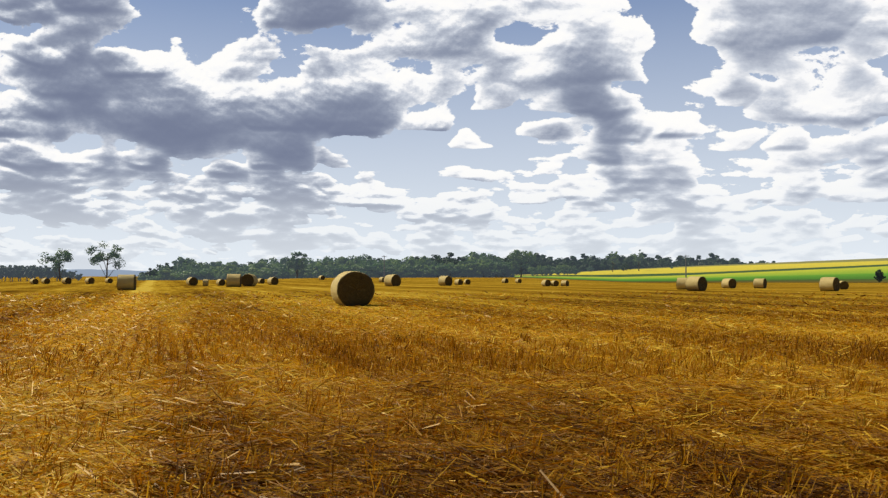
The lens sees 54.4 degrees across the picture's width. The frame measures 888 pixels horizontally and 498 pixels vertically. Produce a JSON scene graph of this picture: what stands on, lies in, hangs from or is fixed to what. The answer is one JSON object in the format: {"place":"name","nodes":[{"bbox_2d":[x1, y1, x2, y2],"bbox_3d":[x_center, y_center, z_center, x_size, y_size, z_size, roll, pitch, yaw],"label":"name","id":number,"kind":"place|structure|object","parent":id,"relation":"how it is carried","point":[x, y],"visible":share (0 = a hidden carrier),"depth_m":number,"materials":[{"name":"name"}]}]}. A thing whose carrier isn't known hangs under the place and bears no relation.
{"place":"outdoors","nodes":[
{"label":"outdoors","id":0,"kind":"place"},
{"bbox_2d":[50,269,146,275],"bbox_3d":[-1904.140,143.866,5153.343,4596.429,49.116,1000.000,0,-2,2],"label":"ridge","id":1,"kind":"structure","parent":0,"point":[89,272],"depth_m":5059.60,"materials":[{"name":"blue"}]},
{"bbox_2d":[0,276,887,497],"bbox_3d":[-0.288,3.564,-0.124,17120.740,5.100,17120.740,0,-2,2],"label":"ground","id":2,"kind":"structure","parent":0,"point":[473,288],"depth_m":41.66,"materials":[{"name":"yellow plant"}]},
{"bbox_2d":[0,268,8,278],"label":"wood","id":3,"kind":"object","parent":2,"relation":"on","point":[3,272],"visible":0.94,"depth_m":837.78,"materials":[{"name":"green plant"}]},
{"bbox_2d":[4,267,14,280],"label":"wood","id":4,"kind":"object","parent":2,"relation":"on","point":[10,274],"visible":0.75,"depth_m":841.93,"materials":[{"name":"green plant"}]},
{"bbox_2d":[4,265,20,280],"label":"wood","id":5,"kind":"object","parent":2,"relation":"on","point":[14,267],"visible":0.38,"depth_m":887.43,"materials":[{"name":"green plant"}]},
{"bbox_2d":[13,267,25,280],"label":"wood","id":6,"kind":"object","parent":2,"relation":"on","point":[20,273],"visible":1,"depth_m":819.21,"materials":[{"name":"green plant"}]},
{"bbox_2d":[26,267,38,278],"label":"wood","id":7,"kind":"object","parent":2,"relation":"on","point":[35,272],"visible":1,"depth_m":815.73,"materials":[{"name":"green plant"}]},
{"bbox_2d":[41,278,49,283],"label":"bale","id":8,"kind":"object","parent":2,"relation":"on","point":[45,280],"visible":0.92,"depth_m":105.60,"materials":[{"name":"plant"}]},
{"bbox_2d":[44,267,53,278],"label":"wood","id":9,"kind":"object","parent":2,"relation":"on","point":[47,271],"visible":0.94,"depth_m":831.16,"materials":[{"name":"green plant"}]},
{"bbox_2d":[37,248,73,280],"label":"lone tree","id":10,"kind":"object","parent":2,"relation":"on","point":[67,257],"visible":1,"depth_m":267.23,"materials":[{"name":"green plant"}]},
{"bbox_2d":[60,270,68,277],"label":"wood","id":11,"kind":"object","parent":2,"relation":"on","point":[64,274],"visible":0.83,"depth_m":829.55,"materials":[{"name":"green plant"}]},
{"bbox_2d":[62,277,71,283],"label":"bale","id":12,"kind":"object","parent":2,"relation":"on","point":[68,280],"visible":0.94,"depth_m":105.52,"materials":[{"name":"plant"}]},
{"bbox_2d":[85,278,94,283],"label":"bale","id":13,"kind":"object","parent":2,"relation":"on","point":[89,280],"visible":0.98,"depth_m":105.43,"materials":[{"name":"plant"}]},
{"bbox_2d":[84,241,125,277],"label":"lone tree","id":14,"kind":"object","parent":2,"relation":"on","point":[98,257],"visible":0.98,"depth_m":266.75,"materials":[{"name":"green plant"}]},
{"bbox_2d":[117,275,136,289],"bbox_3d":[-23.082,2.463,62.837,1.361,1.223,1.274,1,-3,-12],"label":"bale","id":15,"kind":"object","parent":2,"relation":"on","point":[126,282],"visible":0.92,"depth_m":62.32,"materials":[{"name":"plant"}]},
{"bbox_2d":[145,268,157,275],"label":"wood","id":16,"kind":"object","parent":2,"relation":"on","point":[150,272],"visible":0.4,"depth_m":470.68,"materials":[{"name":"green plant"}]},
{"bbox_2d":[146,275,165,279],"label":"tree","id":17,"kind":"object","parent":2,"relation":"on","point":[152,277],"visible":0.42,"depth_m":455.70,"materials":[{"name":"green plant"}]},
{"bbox_2d":[155,270,200,279],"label":"tree","id":18,"kind":"object","parent":2,"relation":"on","point":[166,274],"visible":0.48,"depth_m":445.28,"materials":[{"name":"green plant"}]},
{"bbox_2d":[172,256,195,266],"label":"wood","id":19,"kind":"object","parent":2,"relation":"on","point":[179,262],"visible":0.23,"depth_m":544.09,"materials":[{"name":"green plant"}]},
{"bbox_2d":[172,262,201,271],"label":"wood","id":20,"kind":"object","parent":2,"relation":"on","point":[194,266],"visible":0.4,"depth_m":470.27,"materials":[{"name":"green plant"}]},
{"bbox_2d":[186,277,197,285],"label":"bale","id":21,"kind":"object","parent":2,"relation":"on","point":[191,281],"visible":0.92,"depth_m":90.47,"materials":[{"name":"plant"}]},
{"bbox_2d":[176,267,212,278],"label":"tree","id":22,"kind":"object","parent":2,"relation":"on","point":[187,268],"visible":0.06,"depth_m":455.38,"materials":[{"name":"green plant"}]},
{"bbox_2d":[180,269,218,279],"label":"tree","id":23,"kind":"object","parent":2,"relation":"on","point":[196,273],"visible":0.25,"depth_m":447.83,"materials":[{"name":"green plant"}]},
{"bbox_2d":[202,261,222,267],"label":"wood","id":24,"kind":"object","parent":2,"relation":"on","point":[218,263],"visible":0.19,"depth_m":543.00,"materials":[{"name":"green plant"}]},
{"bbox_2d":[201,269,229,279],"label":"tree","id":25,"kind":"object","parent":2,"relation":"on","point":[217,273],"visible":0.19,"depth_m":450.06,"materials":[{"name":"green plant"}]},
{"bbox_2d":[216,279,224,285],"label":"bale","id":26,"kind":"object","parent":2,"relation":"on","point":[220,282],"visible":0.88,"depth_m":90.47,"materials":[{"name":"plant"}]},
{"bbox_2d":[210,264,232,270],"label":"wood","id":27,"kind":"object","parent":2,"relation":"on","point":[226,267],"visible":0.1,"depth_m":468.33,"materials":[{"name":"green plant"}]},
{"bbox_2d":[215,271,242,279],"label":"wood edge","id":28,"kind":"object","parent":2,"relation":"on","point":[223,276],"visible":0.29,"depth_m":446.39,"materials":[{"name":"green plant"}]},
{"bbox_2d":[226,274,241,286],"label":"bale","id":29,"kind":"object","parent":2,"relation":"on","point":[233,280],"visible":0.98,"depth_m":79.13,"materials":[{"name":"plant"}]},
{"bbox_2d":[221,261,246,267],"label":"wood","id":30,"kind":"object","parent":2,"relation":"on","point":[235,263],"visible":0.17,"depth_m":535.81,"materials":[{"name":"green plant"}]},
{"bbox_2d":[242,274,257,285],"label":"bale","id":31,"kind":"object","parent":2,"relation":"on","point":[249,279],"visible":0.94,"depth_m":84.19,"materials":[{"name":"plant"}]},
{"bbox_2d":[238,266,261,272],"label":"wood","id":32,"kind":"object","parent":2,"relation":"on","point":[246,270],"visible":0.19,"depth_m":463.68,"materials":[{"name":"green plant"}]},
{"bbox_2d":[244,267,274,278],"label":"tree","id":33,"kind":"object","parent":2,"relation":"on","point":[258,273],"visible":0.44,"depth_m":449.97,"materials":[{"name":"green plant"}]},
{"bbox_2d":[250,262,270,268],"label":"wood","id":34,"kind":"object","parent":2,"relation":"on","point":[260,265],"visible":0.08,"depth_m":477.19,"materials":[{"name":"green plant"}]},
{"bbox_2d":[254,257,284,263],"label":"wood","id":35,"kind":"object","parent":2,"relation":"on","point":[272,259],"visible":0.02,"depth_m":536.45,"materials":[{"name":"green plant"}]},
{"bbox_2d":[267,277,278,284],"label":"bale","id":36,"kind":"object","parent":2,"relation":"on","point":[272,280],"visible":0.92,"depth_m":96.95,"materials":[{"name":"plant"}]},
{"bbox_2d":[272,266,292,278],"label":"tree","id":37,"kind":"object","parent":2,"relation":"on","point":[284,273],"visible":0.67,"depth_m":453.99,"materials":[{"name":"green plant"}]},
{"bbox_2d":[269,256,295,265],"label":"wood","id":38,"kind":"object","parent":2,"relation":"on","point":[282,260],"visible":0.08,"depth_m":529.26,"materials":[{"name":"green plant"}]},
{"bbox_2d":[271,261,307,268],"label":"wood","id":39,"kind":"object","parent":2,"relation":"on","point":[276,266],"visible":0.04,"depth_m":470.46,"materials":[{"name":"green plant"}]},
{"bbox_2d":[286,251,306,277],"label":"tree","id":40,"kind":"object","parent":2,"relation":"on","point":[298,264],"visible":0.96,"depth_m":400.42,"materials":[{"name":"green plant"}]},
{"bbox_2d":[287,266,334,278],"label":"tree","id":41,"kind":"object","parent":2,"relation":"on","point":[307,274],"visible":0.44,"depth_m":447.81,"materials":[{"name":"green plant"}]},
{"bbox_2d":[309,256,333,263],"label":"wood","id":42,"kind":"object","parent":2,"relation":"on","point":[321,260],"depth_m":541.03,"materials":[{"name":"green plant"}]},
{"bbox_2d":[309,261,336,268],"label":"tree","id":43,"kind":"object","parent":2,"relation":"on","point":[325,263],"visible":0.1,"depth_m":465.48,"materials":[{"name":"green plant"}]},
{"bbox_2d":[312,265,347,277],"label":"tree","id":44,"kind":"object","parent":2,"relation":"on","point":[328,268],"visible":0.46,"depth_m":449.37,"materials":[{"name":"green plant"}]},
{"bbox_2d":[323,256,350,265],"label":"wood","id":45,"kind":"object","parent":2,"relation":"on","point":[342,259],"visible":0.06,"depth_m":501.79,"materials":[{"name":"green plant"}]},
{"bbox_2d":[343,261,361,266],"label":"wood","id":46,"kind":"object","parent":2,"relation":"on","point":[348,263],"depth_m":462.31,"materials":[{"name":"green plant"}]},
{"bbox_2d":[331,269,375,305],"bbox_3d":[-3.118,1.379,29.409,1.409,1.393,1.328,-2,-1,-19],"label":"bale","id":47,"kind":"object","parent":2,"relation":"on","point":[352,288],"visible":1,"depth_m":28.90,"materials":[{"name":"plant"}]},
{"bbox_2d":[347,254,378,261],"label":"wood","id":48,"kind":"object","parent":2,"relation":"on","point":[359,257],"visible":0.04,"depth_m":531.07,"materials":[{"name":"green plant"}]},
{"bbox_2d":[340,257,389,265],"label":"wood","id":49,"kind":"object","parent":2,"relation":"on","point":[357,261],"visible":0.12,"depth_m":491.97,"materials":[{"name":"green plant"}]},
{"bbox_2d":[352,266,379,277],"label":"tree","id":50,"kind":"object","parent":2,"relation":"on","point":[372,274],"visible":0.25,"depth_m":452.00,"materials":[{"name":"green plant"}]},
{"bbox_2d":[356,263,400,277],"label":"tree","id":51,"kind":"object","parent":2,"relation":"on","point":[376,268],"visible":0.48,"depth_m":451.36,"materials":[{"name":"green plant"}]},
{"bbox_2d":[384,274,400,285],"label":"bale","id":52,"kind":"object","parent":2,"relation":"on","point":[393,280],"visible":0.96,"depth_m":84.00,"materials":[{"name":"plant"}]},
{"bbox_2d":[378,264,408,275],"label":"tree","id":53,"kind":"object","parent":2,"relation":"on","point":[397,266],"visible":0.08,"depth_m":456.90,"materials":[{"name":"green plant"}]},
{"bbox_2d":[385,266,408,277],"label":"tree","id":54,"kind":"object","parent":2,"relation":"on","point":[404,274],"visible":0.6,"depth_m":450.41,"materials":[{"name":"green plant"}]},
{"bbox_2d":[390,256,415,277],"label":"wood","id":55,"kind":"object","parent":2,"relation":"on","point":[406,261],"visible":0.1,"depth_m":494.95,"materials":[{"name":"green plant"}]},
{"bbox_2d":[399,266,430,277],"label":"tree","id":56,"kind":"object","parent":2,"relation":"on","point":[412,270],"visible":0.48,"depth_m":450.42,"materials":[{"name":"green plant"}]},
{"bbox_2d":[408,255,430,277],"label":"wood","id":57,"kind":"object","parent":2,"relation":"on","point":[412,262],"visible":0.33,"depth_m":465.80,"materials":[{"name":"green plant"}]},
{"bbox_2d":[406,264,439,277],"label":"tree","id":58,"kind":"object","parent":2,"relation":"on","point":[425,273],"visible":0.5,"depth_m":449.76,"materials":[{"name":"green plant"}]},
{"bbox_2d":[426,260,443,277],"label":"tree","id":59,"kind":"object","parent":2,"relation":"on","point":[434,262],"visible":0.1,"depth_m":470.64,"materials":[{"name":"green plant"}]},
{"bbox_2d":[427,265,443,277],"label":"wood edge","id":60,"kind":"object","parent":2,"relation":"on","point":[436,272],"visible":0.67,"depth_m":449.01,"materials":[{"name":"green plant"}]},
{"bbox_2d":[435,257,450,277],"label":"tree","id":61,"kind":"object","parent":2,"relation":"on","point":[438,260],"visible":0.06,"depth_m":494.55,"materials":[{"name":"green plant"}]},
{"bbox_2d":[0,295,887,497],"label":"stubble","id":62,"kind":"object","parent":2,"relation":"on","point":[864,353],"visible":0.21,"depth_m":9.78,"materials":[{"name":"yellow plant"}]},
{"bbox_2d":[430,252,458,277],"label":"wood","id":63,"kind":"object","parent":2,"relation":"on","point":[450,254],"visible":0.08,"depth_m":518.90,"materials":[{"name":"green plant"}]},
{"bbox_2d":[438,276,451,285],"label":"bale","id":64,"kind":"object","parent":2,"relation":"on","point":[444,280],"visible":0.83,"depth_m":89.71,"materials":[{"name":"plant"}]},
{"bbox_2d":[433,264,467,276],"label":"tree","id":65,"kind":"object","parent":2,"relation":"on","point":[448,267],"visible":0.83,"depth_m":447.73,"materials":[{"name":"green plant"}]},
{"bbox_2d":[446,257,463,277],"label":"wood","id":66,"kind":"object","parent":2,"relation":"on","point":[453,261],"visible":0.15,"depth_m":484.33,"materials":[{"name":"green plant"}]},
{"bbox_2d":[454,279,462,284],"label":"bale","id":67,"kind":"object","parent":2,"relation":"on","point":[458,281],"visible":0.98,"depth_m":96.45,"materials":[{"name":"plant"}]},
{"bbox_2d":[447,263,479,277],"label":"tree","id":68,"kind":"object","parent":2,"relation":"on","point":[471,268],"visible":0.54,"depth_m":450.38,"materials":[{"name":"green plant"}]},
{"bbox_2d":[458,260,477,277],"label":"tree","id":69,"kind":"object","parent":2,"relation":"on","point":[466,262],"visible":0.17,"depth_m":461.52,"materials":[{"name":"green plant"}]},
{"bbox_2d":[462,265,489,277],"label":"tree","id":70,"kind":"object","parent":2,"relation":"on","point":[471,273],"visible":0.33,"depth_m":451.86,"materials":[{"name":"green plant"}]},
{"bbox_2d":[461,251,494,259],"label":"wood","id":71,"kind":"object","parent":2,"relation":"on","point":[477,255],"visible":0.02,"depth_m":536.42,"materials":[{"name":"green plant"}]},
{"bbox_2d":[467,256,492,277],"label":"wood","id":72,"kind":"object","parent":2,"relation":"on","point":[471,258],"visible":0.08,"depth_m":508.30,"materials":[{"name":"green plant"}]},
{"bbox_2d":[467,262,493,277],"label":"tree","id":73,"kind":"object","parent":2,"relation":"on","point":[481,273],"visible":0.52,"depth_m":448.88,"materials":[{"name":"green plant"}]},
{"bbox_2d":[475,256,504,277],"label":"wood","id":74,"kind":"object","parent":2,"relation":"on","point":[495,259],"visible":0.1,"depth_m":490.16,"materials":[{"name":"green plant"}]},
{"bbox_2d":[483,261,507,277],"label":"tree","id":75,"kind":"object","parent":2,"relation":"on","point":[495,266],"visible":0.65,"depth_m":445.24,"materials":[{"name":"green plant"}]},
{"bbox_2d":[492,262,531,277],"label":"tree","id":76,"kind":"object","parent":2,"relation":"on","point":[506,269],"visible":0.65,"depth_m":442.63,"materials":[{"name":"green plant"}]},
{"bbox_2d":[518,259,540,274],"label":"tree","id":77,"kind":"object","parent":2,"relation":"on","point":[524,272],"visible":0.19,"depth_m":689.04,"materials":[{"name":"green plant"}]},
{"bbox_2d":[534,258,554,270],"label":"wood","id":78,"kind":"object","parent":2,"relation":"on","point":[542,263],"visible":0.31,"depth_m":690.13,"materials":[{"name":"green plant"}]},
{"bbox_2d":[541,280,550,285],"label":"bale","id":79,"kind":"object","parent":2,"relation":"on","point":[545,282],"visible":0.96,"depth_m":83.72,"materials":[{"name":"plant"}]},
{"bbox_2d":[534,253,561,263],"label":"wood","id":80,"kind":"object","parent":2,"relation":"on","point":[541,260],"visible":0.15,"depth_m":710.50,"materials":[{"name":"green plant"}]},
{"bbox_2d":[561,280,568,285],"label":"bale","id":81,"kind":"object","parent":2,"relation":"on","point":[564,282],"visible":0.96,"depth_m":83.72,"materials":[{"name":"plant"}]},
{"bbox_2d":[563,261,586,271],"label":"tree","id":82,"kind":"object","parent":2,"relation":"on","point":[582,268],"visible":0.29,"depth_m":680.24,"materials":[{"name":"green plant"}]},
{"bbox_2d":[570,257,586,263],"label":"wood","id":83,"kind":"object","parent":2,"relation":"on","point":[580,260],"visible":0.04,"depth_m":737.83,"materials":[{"name":"green plant"}]},
{"bbox_2d":[573,256,593,264],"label":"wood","id":84,"kind":"object","parent":2,"relation":"on","point":[589,259],"visible":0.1,"depth_m":718.84,"materials":[{"name":"green plant"}]},
{"bbox_2d":[576,259,602,270],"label":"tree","id":85,"kind":"object","parent":2,"relation":"on","point":[594,264],"visible":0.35,"depth_m":693.81,"materials":[{"name":"green plant"}]},
{"bbox_2d":[597,261,621,270],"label":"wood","id":86,"kind":"object","parent":2,"relation":"on","point":[605,266],"visible":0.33,"depth_m":688.24,"materials":[{"name":"green plant"}]},
{"bbox_2d":[598,253,623,262],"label":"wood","id":87,"kind":"object","parent":2,"relation":"on","point":[622,256],"visible":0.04,"depth_m":724.53,"materials":[{"name":"green plant"}]},
{"bbox_2d":[609,258,633,269],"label":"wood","id":88,"kind":"object","parent":2,"relation":"on","point":[625,260],"visible":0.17,"depth_m":685.70,"materials":[{"name":"green plant"}]},
{"bbox_2d":[614,257,640,268],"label":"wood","id":89,"kind":"object","parent":2,"relation":"on","point":[620,259],"visible":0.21,"depth_m":691.01,"materials":[{"name":"green plant"}]},
{"bbox_2d":[641,258,665,267],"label":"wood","id":90,"kind":"object","parent":2,"relation":"on","point":[659,264],"visible":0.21,"depth_m":689.41,"materials":[{"name":"green plant"}]},
{"bbox_2d":[654,256,682,264],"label":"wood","id":91,"kind":"object","parent":2,"relation":"on","point":[676,263],"visible":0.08,"depth_m":729.29,"materials":[{"name":"green plant"}]},
{"bbox_2d":[676,278,686,289],"bbox_3d":[17.467,2.570,63.208,0.837,0.950,0.978,-1,-3,26],"label":"bale","id":92,"kind":"object","parent":2,"relation":"on","point":[680,284],"visible":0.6,"depth_m":62.86,"materials":[{"name":"plant"}]},
{"bbox_2d":[682,258,701,265],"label":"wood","id":93,"kind":"object","parent":2,"relation":"on","point":[689,262],"visible":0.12,"depth_m":707.41,"materials":[{"name":"green plant"}]},
{"bbox_2d":[685,276,706,290],"bbox_3d":[16.823,2.336,57.556,1.076,1.035,1.173,4,-4,-38],"label":"bale","id":94,"kind":"object","parent":2,"relation":"on","point":[694,283],"visible":0.96,"depth_m":57.22,"materials":[{"name":"plant"}]},
{"bbox_2d":[705,253,736,263],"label":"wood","id":95,"kind":"object","parent":2,"relation":"on","point":[712,256],"visible":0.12,"depth_m":750.72,"materials":[{"name":"green plant"}]},
{"bbox_2d":[721,278,736,287],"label":"bale","id":96,"kind":"object","parent":2,"relation":"on","point":[728,283],"visible":0.98,"depth_m":69.64,"materials":[{"name":"plant"}]},
{"bbox_2d":[753,278,766,287],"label":"bale","id":97,"kind":"object","parent":2,"relation":"on","point":[760,283],"visible":0.94,"depth_m":69.58,"materials":[{"name":"plant"}]},
{"bbox_2d":[819,277,839,290],"bbox_3d":[25.605,2.345,57.322,1.078,0.967,1.115,-1,-1,-41],"label":"bale","id":98,"kind":"object","parent":2,"relation":"on","point":[829,283],"visible":0.92,"depth_m":57.01,"materials":[{"name":"plant"}]},
{"bbox_2d":[840,281,848,288],"bbox_3d":[29.773,2.705,64.449,0.722,0.668,0.549,-1,0,5],"label":"bale","id":99,"kind":"object","parent":2,"relation":"on","point":[844,284],"visible":0.75,"depth_m":64.18,"materials":[{"name":"plant"}]},
{"bbox_2d":[873,269,885,282],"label":"edge bush","id":100,"kind":"object","parent":2,"relation":"on","point":[879,274],"visible":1,"depth_m":128.82,"materials":[{"name":"green plant"}]},
{"bbox_2d":[0,0,887,270],"label":"sky","id":101,"kind":"structure","parent":0,"point":[160,131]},
{"bbox_2d":[509,258,887,282],"bbox_3d":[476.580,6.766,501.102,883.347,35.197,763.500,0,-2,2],"label":"hill fields","id":102,"kind":"structure","parent":0,"point":[856,271],"depth_m":394.40,"materials":[{"name":"green plant"}]},
{"bbox_2d":[508,249,535,276],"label":"tree","id":103,"kind":"object","parent":102,"relation":"on","point":[516,255],"visible":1,"depth_m":436.94,"materials":[{"name":"green plant"}]},
{"bbox_2d":[527,267,542,274],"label":"tree","id":104,"kind":"object","parent":102,"relation":"on","point":[532,269],"visible":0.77,"depth_m":468.57,"materials":[{"name":"green plant"}]},
{"bbox_2d":[533,265,551,275],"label":"bush","id":105,"kind":"object","parent":102,"relation":"on","point":[544,268],"visible":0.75,"depth_m":467.05,"materials":[{"name":"green plant"}]},
{"bbox_2d":[550,264,569,275],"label":"bush","id":106,"kind":"object","parent":102,"relation":"on","point":[557,271],"visible":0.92,"depth_m":465.40,"materials":[{"name":"green plant"}]},
{"bbox_2d":[562,265,575,274],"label":"tree","id":107,"kind":"object","parent":102,"relation":"on","point":[572,272],"visible":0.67,"depth_m":467.02,"materials":[{"name":"green plant"}]},
{"bbox_2d":[605,251,618,271],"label":"tree","id":108,"kind":"object","parent":102,"relation":"on","point":[614,258],"visible":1,"depth_m":515.91,"materials":[{"name":"green plant"}]},
{"bbox_2d":[631,250,643,270],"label":"tree","id":109,"kind":"object","parent":102,"relation":"on","point":[638,259],"visible":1,"depth_m":516.08,"materials":[{"name":"green plant"}]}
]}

